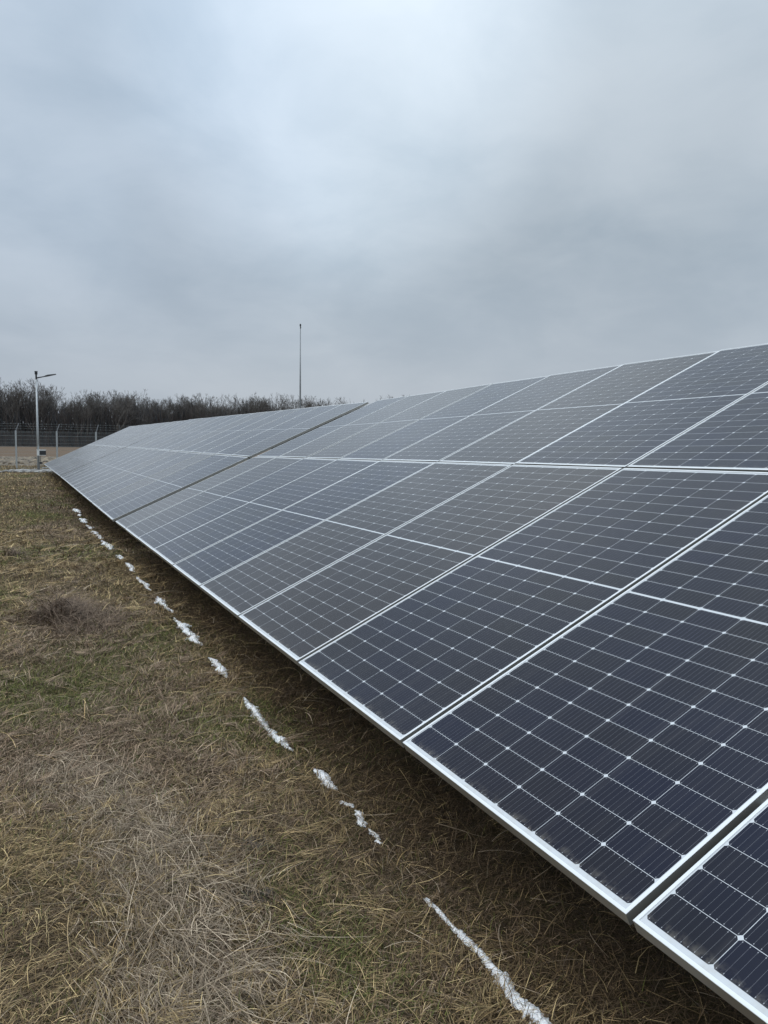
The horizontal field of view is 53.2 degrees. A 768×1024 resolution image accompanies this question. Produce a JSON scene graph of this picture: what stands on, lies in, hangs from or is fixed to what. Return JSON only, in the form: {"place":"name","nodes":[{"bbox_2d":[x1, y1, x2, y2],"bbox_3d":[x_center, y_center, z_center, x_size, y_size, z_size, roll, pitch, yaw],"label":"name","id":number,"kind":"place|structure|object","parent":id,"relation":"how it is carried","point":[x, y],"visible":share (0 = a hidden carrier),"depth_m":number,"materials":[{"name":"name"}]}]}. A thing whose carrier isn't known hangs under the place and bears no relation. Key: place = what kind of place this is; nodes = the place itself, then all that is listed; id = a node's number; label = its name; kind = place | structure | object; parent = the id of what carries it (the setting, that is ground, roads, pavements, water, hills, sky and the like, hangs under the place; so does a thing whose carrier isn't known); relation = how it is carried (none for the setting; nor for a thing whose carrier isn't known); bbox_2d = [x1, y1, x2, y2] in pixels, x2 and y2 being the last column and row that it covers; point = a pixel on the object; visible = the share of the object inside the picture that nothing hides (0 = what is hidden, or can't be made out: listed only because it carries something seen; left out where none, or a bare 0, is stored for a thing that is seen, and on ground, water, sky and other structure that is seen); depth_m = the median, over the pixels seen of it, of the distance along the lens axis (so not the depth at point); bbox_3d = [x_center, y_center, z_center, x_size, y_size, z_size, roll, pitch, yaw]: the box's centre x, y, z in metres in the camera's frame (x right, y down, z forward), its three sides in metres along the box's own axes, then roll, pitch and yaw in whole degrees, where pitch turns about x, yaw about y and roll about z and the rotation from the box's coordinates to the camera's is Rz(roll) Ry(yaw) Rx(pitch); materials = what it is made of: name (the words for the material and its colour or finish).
{"place":"outdoors","nodes":[
{"label":"outdoors","id":0,"kind":"place"},
{"bbox_2d":[0,463,237,470],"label":"rough grass","id":1,"kind":"structure","parent":0,"point":[2,467],"depth_m":44.65,"materials":[{"name":"brown plant"}]},
{"bbox_2d":[0,456,252,465],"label":"ploughed soil","id":2,"kind":"structure","parent":0,"point":[18,459],"depth_m":54.23,"materials":[{"name":"brown soil"}]},
{"bbox_2d":[0,447,754,1023],"bbox_3d":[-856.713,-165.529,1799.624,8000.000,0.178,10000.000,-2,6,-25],"label":"ground","id":3,"kind":"structure","parent":0,"point":[22,451],"depth_m":2.98,"materials":[{"name":"brown plant"}]},
{"bbox_2d":[0,378,24,425],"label":"bare tree","id":4,"kind":"object","parent":3,"relation":"on","point":[4,397],"visible":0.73,"depth_m":213.82,"materials":[{"name":"brown plant"}]},
{"bbox_2d":[1,381,24,443],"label":"bare tree","id":5,"kind":"object","parent":3,"relation":"on","point":[21,399],"visible":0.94,"depth_m":210.35,"materials":[{"name":"brown plant"}]},
{"bbox_2d":[0,541,28,557],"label":"dry weed","id":6,"kind":"object","parent":3,"relation":"on","point":[9,551],"visible":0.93,"depth_m":10.77,"materials":[{"name":"brown plant"}]},
{"bbox_2d":[0,381,33,430],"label":"bare tree","id":7,"kind":"object","parent":3,"relation":"on","point":[15,401],"visible":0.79,"depth_m":212.41,"materials":[{"name":"brown plant"}]},
{"bbox_2d":[2,382,33,431],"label":"bare tree","id":8,"kind":"object","parent":3,"relation":"on","point":[22,400],"visible":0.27,"depth_m":221.29,"materials":[{"name":"brown plant"}]},
{"bbox_2d":[6,394,32,433],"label":"bare tree","id":9,"kind":"object","parent":3,"relation":"on","point":[21,410],"visible":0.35,"depth_m":220.71,"materials":[{"name":"brown plant"}]},
{"bbox_2d":[10,378,49,445],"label":"bare tree","id":10,"kind":"object","parent":3,"relation":"on","point":[39,395],"visible":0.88,"depth_m":214.97,"materials":[{"name":"brown plant"}]},
{"bbox_2d":[16,383,56,440],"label":"bare tree","id":11,"kind":"object","parent":3,"relation":"on","point":[40,400],"visible":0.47,"depth_m":220.03,"materials":[{"name":"brown plant"}]},
{"bbox_2d":[25,397,64,439],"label":"bare tree","id":12,"kind":"object","parent":3,"relation":"on","point":[56,402],"visible":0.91,"depth_m":218.75,"materials":[{"name":"brown plant"}]},
{"bbox_2d":[40,393,61,433],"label":"bare tree","id":13,"kind":"object","parent":3,"relation":"on","point":[50,404],"visible":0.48,"depth_m":219.99,"materials":[{"name":"brown plant"}]},
{"bbox_2d":[39,398,69,431],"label":"bare tree","id":14,"kind":"object","parent":3,"relation":"on","point":[56,410],"visible":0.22,"depth_m":228.67,"materials":[{"name":"brown plant"}]},
{"bbox_2d":[42,384,67,425],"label":"bare tree","id":15,"kind":"object","parent":3,"relation":"on","point":[61,394],"visible":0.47,"depth_m":228.66,"materials":[{"name":"brown plant"}]},
{"bbox_2d":[46,408,67,434],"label":"bare tree","id":16,"kind":"object","parent":3,"relation":"on","point":[61,418],"visible":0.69,"depth_m":221.52,"materials":[{"name":"brown plant"}]},
{"bbox_2d":[13,587,109,628],"bbox_3d":[-2.921,0.808,6.876,0.886,0.323,1.197,-2,6,-25],"label":"dead bramble","id":17,"kind":"object","parent":3,"relation":"on","point":[63,609],"visible":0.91,"depth_m":6.78,"materials":[{"name":"dry twigs"},{"name":"bramble stems"}]},
{"bbox_2d":[59,402,85,435],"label":"bare tree","id":18,"kind":"object","parent":3,"relation":"on","point":[69,413],"visible":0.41,"depth_m":224.84,"materials":[{"name":"brown plant"}]},
{"bbox_2d":[61,393,90,439],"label":"bare tree","id":19,"kind":"object","parent":3,"relation":"on","point":[71,407],"visible":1,"depth_m":219.70,"materials":[{"name":"brown plant"}]},
{"bbox_2d":[26,593,141,637],"bbox_3d":[-2.624,0.874,6.630,1.131,0.234,1.411,-2,6,-25],"label":"dead bramble","id":20,"kind":"object","parent":3,"relation":"on","point":[86,617],"visible":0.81,"depth_m":6.53,"materials":[{"name":"dry twigs"},{"name":"bramble stems"}]},
{"bbox_2d":[73,395,94,435],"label":"bare tree","id":21,"kind":"object","parent":3,"relation":"on","point":[82,412],"visible":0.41,"depth_m":225.67,"materials":[{"name":"brown plant"}]},
{"bbox_2d":[84,391,92,443],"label":"bare tree","id":22,"kind":"object","parent":3,"relation":"on","point":[86,398],"visible":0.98,"depth_m":217.87,"materials":[{"name":"brown plant"}]},
{"bbox_2d":[76,389,109,433],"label":"bare tree","id":23,"kind":"object","parent":3,"relation":"on","point":[94,406],"visible":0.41,"depth_m":228.16,"materials":[{"name":"brown plant"}]},
{"bbox_2d":[82,394,103,429],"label":"bare tree","id":24,"kind":"object","parent":3,"relation":"on","point":[94,404],"visible":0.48,"depth_m":226.72,"materials":[{"name":"brown plant"}]},
{"bbox_2d":[80,403,111,435],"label":"bare tree","id":25,"kind":"object","parent":3,"relation":"on","point":[96,414],"visible":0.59,"depth_m":226.40,"materials":[{"name":"brown plant"}]},
{"bbox_2d":[79,390,114,431],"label":"bare tree","id":26,"kind":"object","parent":3,"relation":"on","point":[100,398],"visible":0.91,"depth_m":222.60,"materials":[{"name":"brown plant"}]},
{"bbox_2d":[83,391,113,423],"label":"bare tree","id":27,"kind":"object","parent":3,"relation":"on","point":[102,402],"visible":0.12,"depth_m":237.17,"materials":[{"name":"brown plant"}]},
{"bbox_2d":[101,540,114,549],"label":"snow patch","id":28,"kind":"object","parent":3,"relation":"on","point":[104,542],"visible":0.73,"depth_m":12.01,"materials":[{"name":"white snow"}]},
{"bbox_2d":[0,469,226,472],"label":"gravel","id":29,"kind":"structure","parent":3,"relation":"on","point":[29,470],"depth_m":39.10,"materials":[{"name":"grey gravel"}]},
{"bbox_2d":[34,371,55,469],"bbox_3d":[-17.513,-4.640,39.662,1.156,5.190,0.450,-2,6,-25],"label":"lamp post","id":30,"kind":"object","parent":29,"relation":"on","point":[41,452],"visible":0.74,"depth_m":39.48,"materials":[{"name":"metal"}]},
{"bbox_2d":[44,420,186,475],"bbox_3d":[-11.980,-2.426,32.707,4.235,2.768,15.002,-2,6,-25],"label":"solar table","id":31,"kind":"object","parent":3,"relation":"on","point":[94,451],"visible":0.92,"depth_m":30.54,"materials":[{"name":"glass"}]},
{"bbox_2d":[105,392,126,432],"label":"bare tree","id":32,"kind":"object","parent":3,"relation":"on","point":[117,412],"visible":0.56,"depth_m":224.40,"materials":[{"name":"brown plant"}]},
{"bbox_2d":[104,390,134,423],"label":"bare tree","id":33,"kind":"object","parent":3,"relation":"on","point":[119,399],"visible":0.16,"depth_m":234.67,"materials":[{"name":"brown plant"}]},
{"bbox_2d":[97,389,148,431],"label":"bare tree","id":34,"kind":"object","parent":3,"relation":"on","point":[128,403],"visible":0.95,"depth_m":221.79,"materials":[{"name":"brown plant"}]},
{"bbox_2d":[113,398,133,426],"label":"bare tree","id":35,"kind":"object","parent":3,"relation":"on","point":[121,407],"visible":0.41,"depth_m":227.03,"materials":[{"name":"brown plant"}]},
{"bbox_2d":[125,563,134,571],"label":"snow patch","id":36,"kind":"object","parent":3,"relation":"on","point":[130,566],"visible":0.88,"depth_m":9.66,"materials":[{"name":"white snow"}]},
{"bbox_2d":[126,394,147,425],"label":"bare tree","id":37,"kind":"object","parent":3,"relation":"on","point":[136,409],"visible":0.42,"depth_m":232.57,"materials":[{"name":"brown plant"}]},
{"bbox_2d":[122,399,163,424],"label":"bare tree","id":38,"kind":"object","parent":3,"relation":"on","point":[145,408],"visible":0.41,"depth_m":235.36,"materials":[{"name":"brown plant"}]},
{"bbox_2d":[136,576,150,589],"bbox_3d":[-2.719,0.798,8.662,0.081,0.038,0.968,-2,6,-28],"label":"snow patch","id":39,"kind":"object","parent":3,"relation":"on","point":[146,584],"visible":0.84,"depth_m":8.53,"materials":[{"name":"white snow"}]},
{"bbox_2d":[135,404,156,424],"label":"bare tree","id":40,"kind":"object","parent":3,"relation":"on","point":[145,414],"visible":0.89,"depth_m":230.18,"materials":[{"name":"brown plant"}]},
{"bbox_2d":[141,394,158,420],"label":"bare tree","id":41,"kind":"object","parent":3,"relation":"on","point":[153,401],"visible":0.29,"depth_m":240.28,"materials":[{"name":"brown plant"}]},
{"bbox_2d":[0,423,302,468],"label":"wire fence","id":42,"kind":"object","parent":3,"relation":"on","point":[16,439],"visible":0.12,"depth_m":43.75,"materials":[{"name":"metal"}]},
{"bbox_2d":[152,399,172,422],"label":"bare tree","id":43,"kind":"object","parent":3,"relation":"on","point":[162,410],"visible":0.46,"depth_m":236.66,"materials":[{"name":"brown plant"}]},
{"bbox_2d":[149,396,177,422],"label":"bare tree","id":44,"kind":"object","parent":3,"relation":"on","point":[162,407],"visible":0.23,"depth_m":239.13,"materials":[{"name":"brown plant"}]},
{"bbox_2d":[154,596,173,612],"bbox_3d":[-2.175,0.889,7.495,0.132,0.047,0.880,-2,6,-25],"label":"snow patch","id":45,"kind":"object","parent":3,"relation":"on","point":[161,601],"visible":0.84,"depth_m":7.50,"materials":[{"name":"white snow"}]},
{"bbox_2d":[156,401,176,422],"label":"bare tree","id":46,"kind":"object","parent":3,"relation":"on","point":[167,414],"visible":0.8,"depth_m":233.70,"materials":[{"name":"brown plant"}]},
{"bbox_2d":[162,397,189,420],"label":"bare tree","id":47,"kind":"object","parent":3,"relation":"on","point":[183,401],"visible":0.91,"depth_m":234.72,"materials":[{"name":"brown plant"}]},
{"bbox_2d":[161,396,192,420],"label":"bare tree","id":48,"kind":"object","parent":3,"relation":"on","point":[177,407],"visible":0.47,"depth_m":237.01,"materials":[{"name":"brown plant"}]},
{"bbox_2d":[0,393,359,446],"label":"wood","id":49,"kind":"object","parent":3,"relation":"on","point":[6,439],"visible":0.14,"depth_m":222.60,"materials":[{"name":"twig"},{"name":"bark"}]},
{"bbox_2d":[175,618,201,643],"bbox_3d":[-1.649,0.985,6.410,0.139,0.050,1.125,-1,5,-23],"label":"snow patch","id":50,"kind":"object","parent":3,"relation":"on","point":[186,630],"visible":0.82,"depth_m":6.33,"materials":[{"name":"white snow"}]},
{"bbox_2d":[165,399,212,418],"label":"bare tree","id":51,"kind":"object","parent":3,"relation":"on","point":[200,406],"visible":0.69,"depth_m":236.08,"materials":[{"name":"brown plant"}]},
{"bbox_2d":[176,393,218,413],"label":"bare tree","id":52,"kind":"object","parent":3,"relation":"on","point":[201,398],"visible":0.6,"depth_m":238.97,"materials":[{"name":"brown plant"}]},
{"bbox_2d":[180,402,225,420],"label":"bare tree","id":53,"kind":"object","parent":3,"relation":"on","point":[202,410],"visible":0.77,"depth_m":234.40,"materials":[{"name":"brown plant"}]},
{"bbox_2d":[189,404,223,417],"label":"bare tree","id":54,"kind":"object","parent":3,"relation":"on","point":[210,411],"visible":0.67,"depth_m":235.53,"materials":[{"name":"brown plant"}]},
{"bbox_2d":[60,402,368,521],"bbox_3d":[-5.392,-1.129,19.030,4.226,2.790,14.991,-2,6,-25],"label":"solar table","id":55,"kind":"object","parent":3,"relation":"on","point":[132,478],"visible":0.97,"depth_m":15.41,"materials":[{"name":"glass"}]},
{"bbox_2d":[197,395,232,413],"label":"bare tree","id":56,"kind":"object","parent":3,"relation":"on","point":[218,404],"visible":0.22,"depth_m":248.12,"materials":[{"name":"brown plant"}]},
{"bbox_2d":[208,658,228,677],"bbox_3d":[-1.142,1.073,5.321,0.097,0.042,0.551,-2,6,-25],"label":"snow patch","id":57,"kind":"object","parent":3,"relation":"on","point":[223,668],"visible":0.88,"depth_m":5.26,"materials":[{"name":"white snow"}]},
{"bbox_2d":[211,404,242,416],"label":"bare tree","id":58,"kind":"object","parent":3,"relation":"on","point":[222,413],"visible":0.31,"depth_m":239.47,"materials":[{"name":"brown plant"}]},
{"bbox_2d":[224,403,239,414],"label":"bare tree","id":59,"kind":"object","parent":3,"relation":"on","point":[233,410],"visible":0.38,"depth_m":240.46,"materials":[{"name":"brown plant"}]},
{"bbox_2d":[222,394,254,413],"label":"bare tree","id":60,"kind":"object","parent":3,"relation":"on","point":[235,404],"visible":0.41,"depth_m":251.24,"materials":[{"name":"brown plant"}]},
{"bbox_2d":[235,835,271,851],"bbox_3d":[-0.502,1.289,2.979,0.161,0.036,0.135,-2,6,-25],"label":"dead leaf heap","id":61,"kind":"object","parent":3,"relation":"on","point":[251,839],"visible":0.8,"depth_m":2.97,"materials":[{"name":"brown plant"}]},
{"bbox_2d":[234,884,275,905],"bbox_3d":[-0.443,1.313,2.626,0.141,0.034,0.126,2,5,14],"label":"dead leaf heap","id":62,"kind":"object","parent":3,"relation":"on","point":[262,894],"visible":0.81,"depth_m":2.62,"materials":[{"name":"brown plant"}]},
{"bbox_2d":[248,404,262,412],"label":"bare tree","id":63,"kind":"object","parent":3,"relation":"on","point":[254,407],"visible":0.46,"depth_m":240.80,"materials":[{"name":"brown plant"}]},
{"bbox_2d":[246,392,266,412],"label":"bare tree","id":64,"kind":"object","parent":3,"relation":"on","point":[257,403],"visible":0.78,"depth_m":243.95,"materials":[{"name":"brown plant"}]},
{"bbox_2d":[243,697,293,751],"bbox_3d":[-0.668,1.172,4.285,0.089,0.031,0.910,-2,6,-25],"label":"snow patch","id":65,"kind":"object","parent":3,"relation":"on","point":[274,732],"visible":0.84,"depth_m":4.21,"materials":[{"name":"white snow"}]},
{"bbox_2d":[258,396,279,412],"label":"bare tree","id":66,"kind":"object","parent":3,"relation":"on","point":[268,406],"visible":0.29,"depth_m":248.07,"materials":[{"name":"brown plant"}]},
{"bbox_2d":[270,392,297,409],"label":"bare tree","id":67,"kind":"object","parent":3,"relation":"on","point":[280,396],"visible":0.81,"depth_m":251.16,"materials":[{"name":"brown plant"}]},
{"bbox_2d":[287,395,301,409],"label":"bare tree","id":68,"kind":"object","parent":3,"relation":"on","point":[294,404],"visible":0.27,"depth_m":247.20,"materials":[{"name":"brown plant"}]},
{"bbox_2d":[299,324,300,408],"bbox_3d":[-5.240,-7.165,47.965,0.400,9.070,0.400,-2,6,-25],"label":"lightning mast","id":69,"kind":"object","parent":3,"relation":"on","point":[300,372],"visible":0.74,"depth_m":47.82,"materials":[{"name":"metal"}]},
{"bbox_2d":[284,395,316,408],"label":"bare tree","id":70,"kind":"object","parent":3,"relation":"on","point":[301,402],"visible":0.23,"depth_m":257.96,"materials":[{"name":"brown plant"}]},
{"bbox_2d":[292,396,319,432],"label":"bare tree","id":71,"kind":"object","parent":3,"relation":"on","point":[307,403],"visible":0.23,"depth_m":248.04,"materials":[{"name":"brown plant"}]},
{"bbox_2d":[295,399,323,407],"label":"bare tree","id":72,"kind":"object","parent":3,"relation":"on","point":[312,403],"visible":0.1,"depth_m":261.52,"materials":[{"name":"brown plant"}]},
{"bbox_2d":[313,768,337,789],"bbox_3d":[-0.272,1.230,3.536,0.063,0.026,0.272,-1,5,-19],"label":"snow patch","id":73,"kind":"object","parent":3,"relation":"on","point":[322,774],"visible":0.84,"depth_m":3.55,"materials":[{"name":"white snow"}]},
{"bbox_2d":[323,398,345,414],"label":"bare tree","id":74,"kind":"object","parent":3,"relation":"on","point":[336,402],"visible":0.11,"depth_m":260.86,"materials":[{"name":"brown plant"}]},
{"bbox_2d":[340,800,353,807],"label":"snow patch","id":75,"kind":"object","parent":3,"relation":"on","point":[349,804],"visible":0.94,"depth_m":3.28,"materials":[{"name":"white snow"}]},
{"bbox_2d":[355,810,367,826],"bbox_3d":[-0.095,1.268,3.176,0.053,0.030,0.117,0,5,-7],"label":"snow patch","id":76,"kind":"object","parent":3,"relation":"on","point":[359,821],"visible":0.92,"depth_m":3.16,"materials":[{"name":"white snow"}]},
{"bbox_2d":[368,829,381,842],"bbox_3d":[-0.034,1.290,3.051,0.033,0.012,0.141,-1,5,-20],"label":"snow patch","id":77,"kind":"object","parent":3,"relation":"on","point":[378,841],"visible":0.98,"depth_m":3.05,"materials":[{"name":"white snow"}]},
{"bbox_2d":[115,343,767,1023],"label":"solar table","id":78,"kind":"object","parent":3,"relation":"on","point":[533,613],"visible":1,"depth_m":3.51,"materials":[{"name":"glass"}]},
{"bbox_2d":[424,897,551,1023],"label":"snow patch","id":79,"kind":"object","parent":3,"relation":"on","point":[536,1016],"visible":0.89,"depth_m":2.21,"materials":[{"name":"white snow"}]},
{"bbox_2d":[0,0,767,424],"label":"sky","id":80,"kind":"structure","parent":0,"point":[441,195],"materials":[{"name":"grey"}]}
]}

